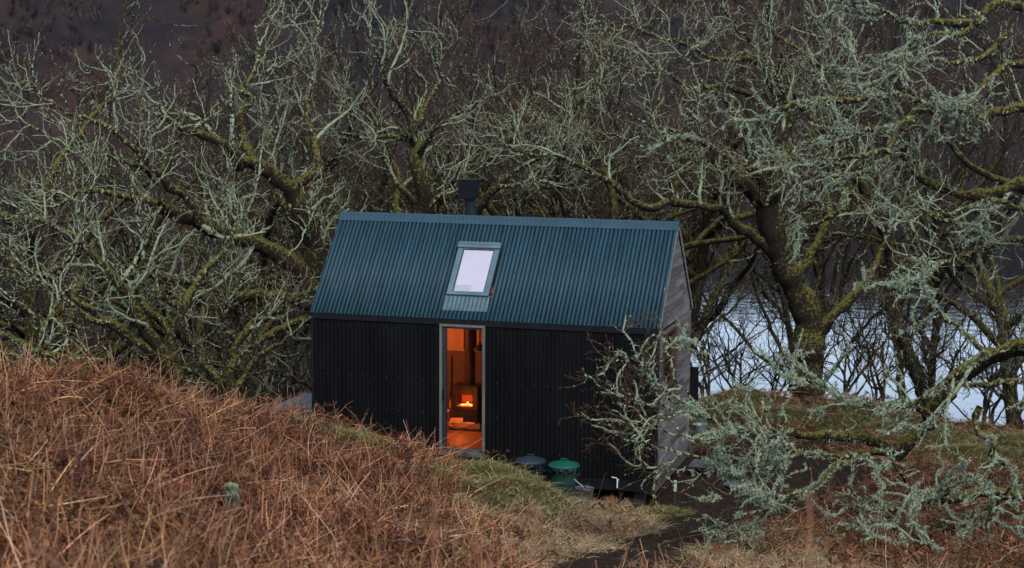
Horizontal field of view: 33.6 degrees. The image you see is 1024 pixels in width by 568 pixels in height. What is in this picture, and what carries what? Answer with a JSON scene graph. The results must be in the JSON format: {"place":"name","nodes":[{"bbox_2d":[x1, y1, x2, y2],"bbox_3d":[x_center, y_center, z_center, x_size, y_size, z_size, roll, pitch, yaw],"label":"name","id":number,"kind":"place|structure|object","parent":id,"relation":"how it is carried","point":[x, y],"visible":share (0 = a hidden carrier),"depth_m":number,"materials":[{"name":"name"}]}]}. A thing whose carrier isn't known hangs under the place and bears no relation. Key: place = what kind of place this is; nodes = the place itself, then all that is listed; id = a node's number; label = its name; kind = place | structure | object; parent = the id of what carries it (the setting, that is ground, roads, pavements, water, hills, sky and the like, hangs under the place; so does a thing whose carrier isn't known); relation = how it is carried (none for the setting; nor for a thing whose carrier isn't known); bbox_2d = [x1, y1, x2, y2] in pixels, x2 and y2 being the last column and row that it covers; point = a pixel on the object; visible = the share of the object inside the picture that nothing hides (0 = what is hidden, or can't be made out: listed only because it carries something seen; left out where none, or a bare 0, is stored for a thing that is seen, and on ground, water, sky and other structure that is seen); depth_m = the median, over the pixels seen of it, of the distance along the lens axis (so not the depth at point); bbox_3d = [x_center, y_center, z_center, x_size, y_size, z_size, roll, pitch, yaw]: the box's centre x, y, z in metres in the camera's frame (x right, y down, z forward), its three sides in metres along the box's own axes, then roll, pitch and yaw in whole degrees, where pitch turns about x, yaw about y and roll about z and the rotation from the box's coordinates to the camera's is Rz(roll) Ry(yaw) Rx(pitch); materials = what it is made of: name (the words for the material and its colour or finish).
{"place":"outdoors","nodes":[
{"label":"outdoors","id":0,"kind":"place"},
{"bbox_2d":[447,409,449,430],"bbox_3d":[-1.371,2.539,31.422,0.350,0.405,0.300,2,7,16],"label":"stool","id":1,"kind":"object","parent":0,"point":[448,410],"visible":0.27,"depth_m":31.49,"materials":[{"name":"brown wood"}]},
{"bbox_2d":[449,414,481,431],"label":"hearth slab","id":2,"kind":"structure","parent":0,"point":[464,428],"depth_m":31.60,"materials":[{"name":"stone"}]},
{"bbox_2d":[453,422,465,427],"bbox_3d":[-0.984,2.636,31.708,0.240,0.085,0.090,-4,8,-31],"label":"firewood log","id":3,"kind":"object","parent":2,"relation":"on","point":[459,425],"visible":1,"depth_m":31.69,"materials":[{"name":"brown wood"}]},
{"bbox_2d":[450,418,462,422],"bbox_3d":[-1.041,2.551,31.788,0.240,0.085,0.090,1,7,1],"label":"firewood log","id":4,"kind":"object","parent":3,"relation":"on","point":[456,420],"visible":1,"depth_m":31.77,"materials":[{"name":"brown wood"}]},
{"bbox_2d":[449,329,481,423],"bbox_3d":[-0.851,1.017,31.987,0.550,3.235,0.420,2,7,16],"label":"wood stove","id":5,"kind":"object","parent":2,"relation":"on","point":[467,400],"visible":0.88,"depth_m":32.01,"materials":[{"name":"metal"}]},
{"bbox_2d":[467,423,479,428],"bbox_3d":[-0.721,2.650,31.610,0.240,0.085,0.090,-2,7,-18],"label":"firewood log","id":6,"kind":"object","parent":2,"relation":"on","point":[473,426],"visible":1,"depth_m":31.59,"materials":[{"name":"brown wood"}]},
{"bbox_2d":[0,0,1023,145],"bbox_3d":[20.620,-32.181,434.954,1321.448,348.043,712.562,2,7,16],"label":"hillside","id":7,"kind":"structure","parent":0,"point":[173,13],"depth_m":410.76,"materials":[{"name":"plant"}]},
{"bbox_2d":[0,0,1023,132],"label":"wood","id":8,"kind":"object","parent":7,"relation":"on","point":[59,43],"visible":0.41,"depth_m":433.55,"materials":[{"name":"plant"}]},
{"bbox_2d":[0,136,1023,424],"bbox_3d":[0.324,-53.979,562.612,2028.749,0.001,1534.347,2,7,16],"label":"loch water","id":9,"kind":"structure","parent":0,"point":[1012,270],"depth_m":131.10,"materials":[{"name":"grey liquid"}]},
{"bbox_2d":[0,387,1023,567],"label":"ground","id":10,"kind":"structure","parent":0,"point":[650,542],"depth_m":28.92,"materials":[{"name":"plant"}]},
{"bbox_2d":[25,525,65,567],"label":"bracken stalk","id":11,"kind":"object","parent":10,"relation":"on","point":[48,557],"visible":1,"depth_m":6.04,"materials":[{"name":"brown plant"}]},
{"bbox_2d":[0,208,114,374],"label":"tree","id":12,"kind":"object","parent":10,"relation":"on","point":[15,340],"visible":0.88,"depth_m":25.82,"materials":[{"name":"plant"}]},
{"bbox_2d":[0,58,242,388],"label":"birch tree","id":13,"kind":"object","parent":10,"relation":"on","point":[48,297],"visible":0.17,"depth_m":50.90,"materials":[{"name":"grey plant"}]},
{"bbox_2d":[0,0,272,373],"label":"oak tree","id":14,"kind":"object","parent":10,"relation":"on","point":[28,298],"visible":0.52,"depth_m":37.28,"materials":[{"name":"green plant"}]},
{"bbox_2d":[0,101,281,397],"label":"oak tree","id":15,"kind":"object","parent":10,"relation":"on","point":[129,292],"visible":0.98,"depth_m":29.23,"materials":[{"name":"green plant"}]},
{"bbox_2d":[0,58,301,384],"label":"oak tree","id":16,"kind":"object","parent":10,"relation":"on","point":[19,331],"visible":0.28,"depth_m":41.95,"materials":[{"name":"green plant"}]},
{"bbox_2d":[0,153,347,398],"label":"oak tree","id":17,"kind":"object","parent":10,"relation":"on","point":[87,329],"visible":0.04,"depth_m":55.11,"materials":[{"name":"green plant"}]},
{"bbox_2d":[0,0,374,410],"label":"oak tree","id":18,"kind":"object","parent":10,"relation":"on","point":[305,221],"visible":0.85,"depth_m":33.39,"materials":[{"name":"green plant"}]},
{"bbox_2d":[26,47,365,412],"bbox_3d":[-7.236,0.515,39.225,8.077,11.910,10.525,-1,7,-7],"label":"oak tree","id":19,"kind":"object","parent":10,"relation":"on","point":[156,327],"visible":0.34,"depth_m":39.79,"materials":[{"name":"green plant"}]},
{"bbox_2d":[99,221,325,407],"bbox_3d":[-5.386,1.068,31.635,4.773,4.312,2.727,-4,8,-29],"label":"tree","id":20,"kind":"object","parent":10,"relation":"on","point":[229,384],"visible":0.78,"depth_m":31.44,"materials":[{"name":"plant"}]},
{"bbox_2d":[38,33,404,397],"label":"birch tree","id":21,"kind":"object","parent":10,"relation":"on","point":[260,202],"visible":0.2,"depth_m":45.27,"materials":[{"name":"grey plant"}]},
{"bbox_2d":[32,31,421,404],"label":"oak tree","id":22,"kind":"object","parent":10,"relation":"on","point":[272,211],"visible":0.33,"depth_m":40.19,"materials":[{"name":"green plant"}]},
{"bbox_2d":[222,482,240,515],"bbox_3d":[-2.909,2.240,17.603,0.185,0.378,0.192,-7,14,-11],"label":"stone","id":23,"kind":"object","parent":10,"relation":"on","point":[232,493],"visible":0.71,"depth_m":17.53,"materials":[{"name":"stone"}]},
{"bbox_2d":[194,337,311,408],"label":"tree","id":24,"kind":"object","parent":10,"relation":"on","point":[278,376],"visible":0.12,"depth_m":37.68,"materials":[{"name":"plant"}]},
{"bbox_2d":[200,306,311,406],"bbox_3d":[-4.758,2.258,36.749,4.128,4.099,2.722,1,7,4],"label":"tree","id":25,"kind":"object","parent":10,"relation":"on","point":[283,368],"visible":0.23,"depth_m":36.77,"materials":[{"name":"plant"}]},
{"bbox_2d":[208,309,311,410],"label":"tree","id":26,"kind":"object","parent":10,"relation":"on","point":[254,388],"visible":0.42,"depth_m":35.07,"materials":[{"name":"plant"}]},
{"bbox_2d":[268,393,311,415],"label":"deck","id":27,"kind":"structure","parent":10,"relation":"on","point":[306,401],"depth_m":33.11,"materials":[{"name":"grey wood"}]},
{"bbox_2d":[124,27,486,397],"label":"birch tree","id":28,"kind":"object","parent":10,"relation":"on","point":[365,134],"visible":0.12,"depth_m":51.18,"materials":[{"name":"grey plant"}]},
{"bbox_2d":[208,87,476,320],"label":"oak tree","id":29,"kind":"object","parent":10,"relation":"on","point":[400,157],"visible":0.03,"depth_m":52.96,"materials":[{"name":"green plant"}]},
{"bbox_2d":[215,15,548,253],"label":"birch tree","id":30,"kind":"object","parent":10,"relation":"on","point":[298,143],"visible":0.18,"depth_m":49.96,"materials":[{"name":"grey plant"}]},
{"bbox_2d":[134,0,668,256],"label":"oak tree","id":31,"kind":"object","parent":10,"relation":"on","point":[441,209],"visible":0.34,"depth_m":45.20,"materials":[{"name":"green plant"}]},
{"bbox_2d":[429,474,439,567],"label":"bracken stalk","id":32,"kind":"object","parent":10,"relation":"on","point":[435,507],"visible":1,"depth_m":6.06,"materials":[{"name":"brown plant"}]},
{"bbox_2d":[293,0,603,214],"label":"oak tree","id":33,"kind":"object","parent":10,"relation":"on","point":[424,202],"visible":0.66,"depth_m":37.64,"materials":[{"name":"green plant"}]},
{"bbox_2d":[304,28,702,237],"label":"oak tree","id":34,"kind":"object","parent":10,"relation":"on","point":[528,210],"visible":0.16,"depth_m":47.21,"materials":[{"name":"green plant"}]},
{"bbox_2d":[310,179,698,504],"bbox_3d":[-0.075,1.108,31.148,6.525,5.998,3.240,2,7,16],"label":"cabin","id":35,"kind":"object","parent":10,"relation":"on","point":[401,302],"visible":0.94,"depth_m":30.01,"materials":[{"name":"metal"}]},
{"bbox_2d":[450,356,451,396],"bbox_3d":[-1.175,1.787,32.791,0.059,0.802,0.064,6,9,38],"label":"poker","id":36,"kind":"object","parent":35,"relation":"hanging from","point":[451,378],"visible":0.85,"depth_m":32.79,"materials":[{"name":"metal"}]},
{"bbox_2d":[439,324,484,457],"bbox_3d":[-0.875,1.870,29.882,0.840,2.335,0.200,2,7,16],"label":"door","id":37,"kind":"structure","parent":35,"relation":"in","point":[442,327],"depth_m":29.90,"materials":[{"name":"grey metal"}]},
{"bbox_2d":[447,350,481,413],"bbox_3d":[-0.539,1.932,32.667,1.500,1.253,0.020,2,7,16],"label":"heat shield","id":38,"kind":"object","parent":35,"relation":"attached to","point":[458,366],"visible":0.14,"depth_m":32.77,"materials":[{"name":"metal"}]},
{"bbox_2d":[473,330,481,350],"bbox_3d":[-0.590,0.105,31.159,0.230,2.260,0.230,2,7,16],"label":"pendant lamp","id":39,"kind":"object","parent":35,"relation":"hanging from","point":[478,347],"visible":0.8,"depth_m":31.24,"materials":[{"name":"metal"}]},
{"bbox_2d":[612,477,620,499],"bbox_3d":[1.808,3.531,29.252,0.126,0.440,0.170,6,9,39],"label":"water tap","id":40,"kind":"object","parent":35,"relation":"attached to","point":[619,486],"visible":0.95,"depth_m":29.23,"materials":[{"name":"silver metal"}]},
{"bbox_2d":[662,323,677,390],"bbox_3d":[2.734,1.289,29.779,0.145,1.065,1.250,2,7,16],"label":"window","id":41,"kind":"structure","parent":35,"relation":"in","point":[669,332],"depth_m":30.08,"materials":[{"name":"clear glass"}]},
{"bbox_2d":[0,325,1023,567],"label":"bracken","id":42,"kind":"object","parent":10,"relation":"on","point":[83,453],"visible":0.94,"depth_m":18.92,"materials":[{"name":"brown plant"}]},
{"bbox_2d":[123,353,311,389],"bbox_3d":[-4.928,1.575,29.356,0.468,1.154,4.301,6,9,40],"label":"fallen branch","id":43,"kind":"object","parent":42,"relation":"on","point":[294,378],"visible":0.98,"depth_m":29.26,"materials":[{"name":"brown wood"}]},
{"bbox_2d":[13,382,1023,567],"bbox_3d":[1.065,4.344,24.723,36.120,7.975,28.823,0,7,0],"label":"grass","id":44,"kind":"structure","parent":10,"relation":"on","point":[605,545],"depth_m":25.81,"materials":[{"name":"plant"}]},
{"bbox_2d":[574,479,593,501],"bbox_3d":[1.214,3.472,28.489,0.344,0.408,0.330,2,7,16],"label":"bucket","id":45,"kind":"object","parent":44,"relation":"on","point":[589,489],"visible":0.61,"depth_m":28.40,"materials":[{"name":"metal"}]},
{"bbox_2d":[353,0,696,228],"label":"birch tree","id":46,"kind":"object","parent":10,"relation":"on","point":[411,72],"visible":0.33,"depth_m":47.15,"materials":[{"name":"green plant"}]},
{"bbox_2d":[293,9,762,232],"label":"oak tree","id":47,"kind":"object","parent":10,"relation":"on","point":[492,210],"visible":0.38,"depth_m":43.15,"materials":[{"name":"green plant"}]},
{"bbox_2d":[515,454,547,480],"bbox_3d":[0.331,3.320,29.306,0.593,0.780,0.562,2,7,16],"label":"dustbin","id":48,"kind":"object","parent":10,"relation":"on","point":[535,464],"visible":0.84,"depth_m":29.11,"materials":[{"name":"blue plastic"}]},
{"bbox_2d":[525,488,547,567],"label":"bracken stalk","id":49,"kind":"object","parent":10,"relation":"on","point":[535,532],"visible":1,"depth_m":6.05,"materials":[{"name":"brown plant"}]},
{"bbox_2d":[89,168,1017,401],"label":"thicket","id":50,"kind":"object","parent":10,"relation":"on","point":[304,361],"depth_m":40.87,"materials":[{"name":"plant"}]},
{"bbox_2d":[547,458,579,496],"bbox_3d":[0.874,3.380,29.069,0.587,0.805,0.576,2,7,16],"label":"dustbin","id":51,"kind":"object","parent":10,"relation":"on","point":[564,473],"visible":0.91,"depth_m":28.87,"materials":[{"name":"green plastic"}]},
{"bbox_2d":[474,0,790,221],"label":"birch tree","id":52,"kind":"object","parent":10,"relation":"on","point":[651,27],"visible":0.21,"depth_m":49.63,"materials":[{"name":"grey plant"}]},
{"bbox_2d":[499,5,792,356],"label":"birch tree","id":53,"kind":"object","parent":10,"relation":"on","point":[695,228],"visible":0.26,"depth_m":49.92,"materials":[{"name":"grey plant"}]},
{"bbox_2d":[406,0,886,286],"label":"oak tree","id":54,"kind":"object","parent":10,"relation":"on","point":[690,248],"visible":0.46,"depth_m":40.48,"materials":[{"name":"green plant"}]},
{"bbox_2d":[674,480,676,503],"bbox_3d":[2.842,3.674,29.542,0.055,0.520,0.028,2,7,16],"label":"stake","id":55,"kind":"object","parent":10,"relation":"on","point":[675,486],"visible":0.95,"depth_m":29.51,"materials":[{"name":"white wood"}]},
{"bbox_2d":[432,0,954,399],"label":"oak tree","id":56,"kind":"object","parent":10,"relation":"on","point":[772,242],"visible":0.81,"depth_m":36.55,"materials":[{"name":"green plant"}]},
{"bbox_2d":[689,428,710,456],"bbox_3d":[3.648,3.121,32.894,0.400,0.568,0.300,2,7,16],"label":"stand","id":57,"kind":"object","parent":10,"relation":"on","point":[692,431],"visible":0.54,"depth_m":32.81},
{"bbox_2d":[692,422,708,431],"bbox_3d":[3.650,2.776,32.851,0.320,0.125,0.320,2,7,16],"label":"basin","id":58,"kind":"object","parent":57,"relation":"on","point":[699,426],"visible":0.94,"depth_m":32.77,"materials":[{"name":"grey metal"}]},
{"bbox_2d":[689,459,713,476],"bbox_3d":[3.558,3.509,31.625,0.430,0.360,0.550,2,7,16],"label":"step","id":59,"kind":"object","parent":10,"relation":"on","point":[693,465],"visible":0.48,"depth_m":31.45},
{"bbox_2d":[522,0,892,358],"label":"oak tree","id":60,"kind":"object","parent":10,"relation":"on","point":[700,253],"visible":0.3,"depth_m":46.05,"materials":[{"name":"green plant"}]},
{"bbox_2d":[490,0,933,406],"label":"oak tree","id":61,"kind":"object","parent":10,"relation":"on","point":[888,251],"visible":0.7,"depth_m":38.06,"materials":[{"name":"green plant"}]},
{"bbox_2d":[691,277,790,389],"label":"tree","id":62,"kind":"object","parent":10,"relation":"on","point":[723,356],"visible":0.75,"depth_m":39.33,"materials":[{"name":"black plant"}]},
{"bbox_2d":[689,260,792,397],"bbox_3d":[4.345,1.333,39.203,4.128,4.099,2.722,2,7,16],"label":"tree","id":63,"kind":"object","parent":10,"relation":"on","point":[707,372],"visible":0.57,"depth_m":39.14,"materials":[{"name":"plant"}]},
{"bbox_2d":[704,287,852,396],"bbox_3d":[6.311,1.753,39.812,3.400,3.376,2.242,3,8,24],"label":"tree","id":64,"kind":"object","parent":10,"relation":"on","point":[774,378],"visible":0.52,"depth_m":39.65,"materials":[{"name":"plant"}]},
{"bbox_2d":[558,231,1023,566],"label":"oak tree","id":65,"kind":"object","parent":10,"relation":"on","point":[955,380],"visible":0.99,"depth_m":23.22,"materials":[{"name":"green plant"}]},
{"bbox_2d":[610,0,974,390],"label":"birch tree","id":66,"kind":"object","parent":10,"relation":"on","point":[812,228],"visible":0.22,"depth_m":51.86,"materials":[{"name":"green plant"}]},
{"bbox_2d":[807,492,830,567],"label":"bracken stalk","id":67,"kind":"object","parent":10,"relation":"on","point":[809,555],"visible":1,"depth_m":5.65,"materials":[{"name":"brown plant"}]},
{"bbox_2d":[623,0,1023,339],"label":"oak tree","id":68,"kind":"object","parent":10,"relation":"on","point":[983,197],"visible":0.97,"depth_m":26.22,"materials":[{"name":"green plant"}]},
{"bbox_2d":[783,261,924,396],"bbox_3d":[7.944,1.363,38.980,3.885,3.858,2.562,-4,8,-33],"label":"tree","id":69,"kind":"object","parent":10,"relation":"on","point":[844,381],"visible":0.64,"depth_m":38.94,"materials":[{"name":"plant"}]},
{"bbox_2d":[739,0,1023,401],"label":"birch tree","id":70,"kind":"object","parent":10,"relation":"on","point":[995,169],"visible":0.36,"depth_m":49.47,"materials":[{"name":"green plant"}]},
{"bbox_2d":[810,257,979,400],"bbox_3d":[8.387,1.338,38.966,4.128,4.099,2.722,6,9,38],"label":"tree","id":71,"kind":"object","parent":10,"relation":"on","point":[880,388],"visible":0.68,"depth_m":38.80,"materials":[{"name":"plant"}]},
{"bbox_2d":[785,14,1023,424],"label":"oak tree","id":72,"kind":"object","parent":10,"relation":"on","point":[957,280],"visible":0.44,"depth_m":47.86,"materials":[{"name":"green plant"}]},
{"bbox_2d":[875,254,998,418],"bbox_3d":[9.448,1.459,37.720,2.882,4.340,4.371,1,7,8],"label":"tree","id":73,"kind":"object","parent":10,"relation":"on","point":[929,358],"visible":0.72,"depth_m":37.54,"materials":[{"name":"plant"}]},
{"bbox_2d":[853,0,1023,194],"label":"oak tree","id":74,"kind":"object","parent":10,"relation":"on","point":[966,162],"visible":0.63,"depth_m":35.77,"materials":[{"name":"green plant"}]},
{"bbox_2d":[886,261,1023,424],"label":"tree","id":75,"kind":"object","parent":10,"relation":"on","point":[986,403],"visible":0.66,"depth_m":36.66,"materials":[{"name":"black plant"}]},
{"bbox_2d":[938,253,1023,431],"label":"tree","id":76,"kind":"object","parent":10,"relation":"on","point":[1018,417],"visible":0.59,"depth_m":36.67,"materials":[{"name":"black plant"}]},
{"bbox_2d":[723,482,740,487],"bbox_3d":[3.981,3.616,30.423,0.390,0.055,0.390,2,7,16],"label":"bowl","id":77,"kind":"object","parent":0,"point":[734,484],"visible":0.35,"depth_m":30.52,"materials":[{"name":"metal"}]}
]}

